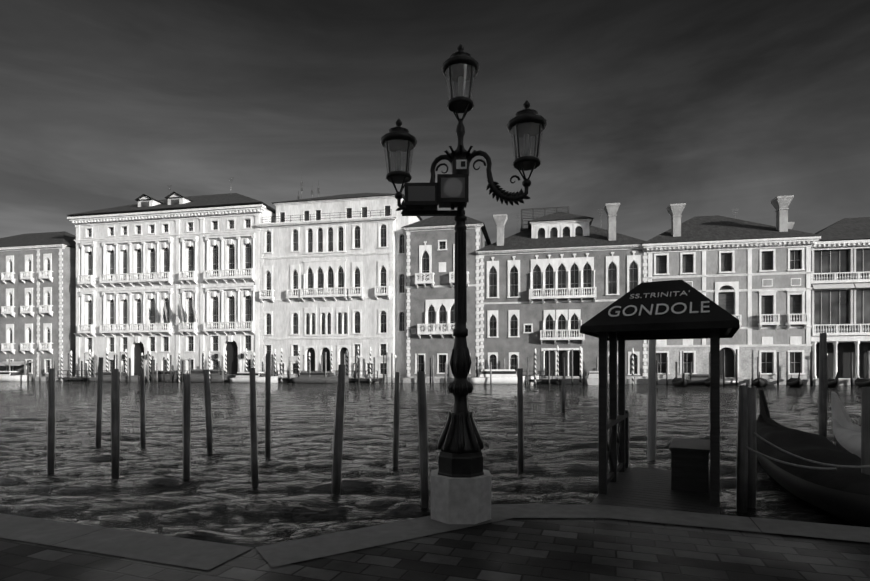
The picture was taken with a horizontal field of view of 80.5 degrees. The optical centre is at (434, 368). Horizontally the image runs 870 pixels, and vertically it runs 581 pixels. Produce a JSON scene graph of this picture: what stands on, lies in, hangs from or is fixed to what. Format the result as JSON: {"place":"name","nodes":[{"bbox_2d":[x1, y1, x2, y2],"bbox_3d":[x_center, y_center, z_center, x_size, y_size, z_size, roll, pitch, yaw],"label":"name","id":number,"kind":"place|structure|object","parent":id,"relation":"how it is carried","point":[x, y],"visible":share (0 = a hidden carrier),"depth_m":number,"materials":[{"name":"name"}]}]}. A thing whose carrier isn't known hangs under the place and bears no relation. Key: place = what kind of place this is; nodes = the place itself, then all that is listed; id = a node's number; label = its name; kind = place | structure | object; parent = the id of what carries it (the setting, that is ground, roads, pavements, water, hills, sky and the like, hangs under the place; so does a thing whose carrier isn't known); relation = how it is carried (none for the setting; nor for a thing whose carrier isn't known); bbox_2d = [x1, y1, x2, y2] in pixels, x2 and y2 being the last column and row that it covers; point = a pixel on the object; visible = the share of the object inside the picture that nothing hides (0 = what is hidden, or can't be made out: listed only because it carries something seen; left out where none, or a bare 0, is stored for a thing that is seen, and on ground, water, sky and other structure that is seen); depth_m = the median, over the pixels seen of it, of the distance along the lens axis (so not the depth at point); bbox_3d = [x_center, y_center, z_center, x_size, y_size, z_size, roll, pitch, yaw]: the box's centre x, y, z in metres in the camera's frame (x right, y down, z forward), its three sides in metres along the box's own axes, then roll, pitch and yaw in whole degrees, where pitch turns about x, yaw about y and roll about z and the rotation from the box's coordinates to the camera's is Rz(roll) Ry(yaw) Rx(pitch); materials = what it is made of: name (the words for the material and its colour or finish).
{"place":"outdoors","nodes":[
{"label":"outdoors","id":0,"kind":"place"},
{"bbox_2d":[0,231,75,376],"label":"building","id":1,"kind":"structure","parent":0,"point":[37,293],"depth_m":94.62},
{"bbox_2d":[255,181,421,377],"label":"palace building","id":2,"kind":"structure","parent":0,"point":[327,273],"depth_m":83.95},
{"bbox_2d":[0,381,861,547],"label":"canal water","id":3,"kind":"structure","parent":0,"point":[217,497],"depth_m":13.35,"materials":[{"name":"black liquid"}]},
{"bbox_2d":[9,345,869,385],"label":"mooring poles","id":4,"kind":"object","parent":3,"relation":"on","point":[357,379],"visible":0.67,"depth_m":78.75,"materials":[{"name":"grey wood"}]},
{"bbox_2d":[47,333,869,512],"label":"mooring poles","id":5,"kind":"object","parent":3,"relation":"in","point":[746,476],"visible":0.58,"depth_m":9.91,"materials":[{"name":"black wood"}]},
{"bbox_2d":[746,432,869,469],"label":"mooring ropes","id":6,"kind":"object","parent":5,"relation":"attached to","point":[808,460],"visible":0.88,"depth_m":7.13,"materials":[{"name":"black fabric"}]},
{"bbox_2d":[469,369,538,383],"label":"water taxi","id":7,"kind":"object","parent":3,"relation":"on","point":[504,376],"visible":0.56,"depth_m":73.27,"materials":[{"name":"white wood"}]},
{"bbox_2d":[672,372,687,386],"bbox_3d":[31.151,1.332,65.474,1.701,1.991,12.923,0,0,21],"label":"gondola","id":8,"kind":"object","parent":3,"relation":"on","point":[681,382],"visible":0.92,"depth_m":61.54,"materials":[{"name":"black wood"}]},
{"bbox_2d":[704,378,709,385],"bbox_3d":[35.008,1.332,64.965,1.701,1.991,12.923,0,0,27],"label":"boat","id":9,"kind":"object","parent":3,"relation":"on","point":[707,381],"visible":0.31,"depth_m":62.70,"materials":[{"name":"black"}]},
{"bbox_2d":[686,374,735,384],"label":"wooden launch","id":10,"kind":"object","parent":3,"relation":"in","point":[698,379],"visible":0.5,"depth_m":68.36,"materials":[{"name":"grey wood"}]},
{"bbox_2d":[752,372,767,386],"bbox_3d":[40.257,1.332,63.585,1.701,1.991,12.923,0,0,33],"label":"gondola","id":11,"kind":"object","parent":3,"relation":"on","point":[760,382],"visible":1,"depth_m":60.02,"materials":[{"name":"black wood"}]},
{"bbox_2d":[786,372,803,386],"bbox_3d":[44.257,1.332,63.166,1.701,1.991,12.923,0,0,31],"label":"gondola","id":12,"kind":"object","parent":3,"relation":"on","point":[795,382],"visible":0.98,"depth_m":59.62,"materials":[{"name":"black wood"}]},
{"bbox_2d":[756,390,869,526],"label":"gondola","id":13,"kind":"object","parent":3,"relation":"on","point":[842,493],"visible":0.9,"depth_m":8.03,"materials":[{"name":"black wood"}]},
{"bbox_2d":[828,372,839,387],"bbox_3d":[47.660,1.332,62.144,1.701,1.991,12.923,0,0,31],"label":"gondola","id":14,"kind":"object","parent":3,"relation":"on","point":[833,383],"visible":0.54,"depth_m":57.93,"materials":[{"name":"black wood"}]},
{"bbox_2d":[831,392,860,457],"bbox_3d":[8.321,1.456,8.614,1.444,1.690,10.969,0,0,24],"label":"boat cover","id":15,"kind":"object","parent":3,"relation":"on","point":[847,434],"visible":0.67,"depth_m":12.09,"materials":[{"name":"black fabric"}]},
{"bbox_2d":[854,377,869,386],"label":"boat","id":16,"kind":"object","parent":3,"relation":"on","point":[863,382],"visible":0.92,"depth_m":59.86,"materials":[{"name":"black"}]},
{"bbox_2d":[0,518,869,580],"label":"quay pavement","id":17,"kind":"structure","parent":0,"point":[561,549],"depth_m":4.31,"materials":[{"name":"stone"}]},
{"bbox_2d":[0,504,869,569],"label":"quay coping stones","id":18,"kind":"object","parent":17,"relation":"on","point":[192,553],"visible":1,"depth_m":4.97,"materials":[{"name":"grey stone"}]},
{"bbox_2d":[380,44,546,523],"bbox_3d":[0.277,-0.963,5.583,1.821,5.128,0.661,0,0,6],"label":"street lamp","id":19,"kind":"object","parent":17,"relation":"on","point":[460,485],"visible":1,"depth_m":5.46,"materials":[{"name":"metal"}]},
{"bbox_2d":[580,280,739,514],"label":"gondola shelter pier","id":20,"kind":"structure","parent":17,"relation":"on","point":[687,482],"depth_m":7.82,"materials":[{"name":"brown wood"}]},
{"bbox_2d":[608,301,709,316],"bbox_3d":[3.242,-0.871,7.508,1.360,0.012,0.360,0,32,28],"label":"sign text","id":21,"kind":"object","parent":20,"relation":"attached to","point":[656,313],"visible":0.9,"depth_m":7.48,"materials":[{"name":"white paint"}]},
{"bbox_2d":[630,290,689,298],"bbox_3d":[3.442,-1.139,7.892,0.840,0.009,0.170,0,32,28],"label":"sign text","id":22,"kind":"object","parent":20,"relation":"attached to","point":[658,294],"visible":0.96,"depth_m":7.90,"materials":[{"name":"white paint"}]},
{"bbox_2d":[0,0,869,243],"label":"sky","id":23,"kind":"structure","parent":0,"point":[713,107],"materials":[{"name":"grey"}]},
{"bbox_2d":[29,177,855,384],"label":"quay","id":24,"kind":"structure","parent":0,"point":[663,381],"depth_m":74.48,"materials":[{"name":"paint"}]},
{"bbox_2d":[395,210,490,377],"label":"building","id":25,"kind":"structure","parent":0,"point":[424,283],"depth_m":80.39,"materials":[{"name":"grey paint"}]},
{"label":"grand canal water","id":26,"kind":"structure","parent":0,"visible":0},
{"bbox_2d":[0,371,26,380],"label":"water taxi","id":27,"kind":"object","parent":26,"relation":"on","point":[11,376],"visible":0.85,"depth_m":90.29,"materials":[{"name":"white wood"}]},
{"bbox_2d":[87,372,137,381],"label":"wooden launch","id":28,"kind":"object","parent":26,"relation":"on","point":[124,377],"visible":0.44,"depth_m":84.22,"materials":[{"name":"grey wood"}]},
{"bbox_2d":[145,371,183,381],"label":"wooden launch","id":29,"kind":"object","parent":26,"relation":"on","point":[167,377],"visible":0.31,"depth_m":84.21,"materials":[{"name":"grey wood"}]},
{"bbox_2d":[67,192,275,376],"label":"palace building","id":30,"kind":"structure","parent":26,"relation":"on","point":[173,273],"depth_m":89.07,"materials":[{"name":"white stone"}]},
{"bbox_2d":[180,369,235,381],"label":"wooden launch","id":31,"kind":"object","parent":26,"relation":"on","point":[197,375],"visible":0.46,"depth_m":82.31,"materials":[{"name":"grey wood"}]},
{"bbox_2d":[230,372,277,382],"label":"water taxi","id":32,"kind":"object","parent":26,"relation":"on","point":[242,377],"visible":0.69,"depth_m":79.71,"materials":[{"name":"white wood"}]},
{"bbox_2d":[292,371,348,382],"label":"wooden launch","id":33,"kind":"object","parent":26,"relation":"on","point":[316,377],"visible":0.75,"depth_m":76.97,"materials":[{"name":"grey wood"}]},
{"bbox_2d":[475,203,653,378],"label":"building","id":34,"kind":"structure","parent":26,"relation":"on","point":[552,281],"depth_m":77.09,"materials":[{"name":"paint"}]},
{"bbox_2d":[587,371,598,384],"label":"boat","id":35,"kind":"object","parent":26,"relation":"on","point":[593,378],"visible":0.5,"depth_m":68.10,"materials":[{"name":"white wood"}]},
{"bbox_2d":[642,195,822,378],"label":"building","id":36,"kind":"structure","parent":26,"relation":"on","point":[754,278],"depth_m":71.82,"materials":[{"name":"paint"}]},
{"bbox_2d":[788,217,869,378],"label":"building","id":37,"kind":"structure","parent":26,"relation":"on","point":[840,283],"depth_m":70.47,"materials":[{"name":"paint"}]}
]}

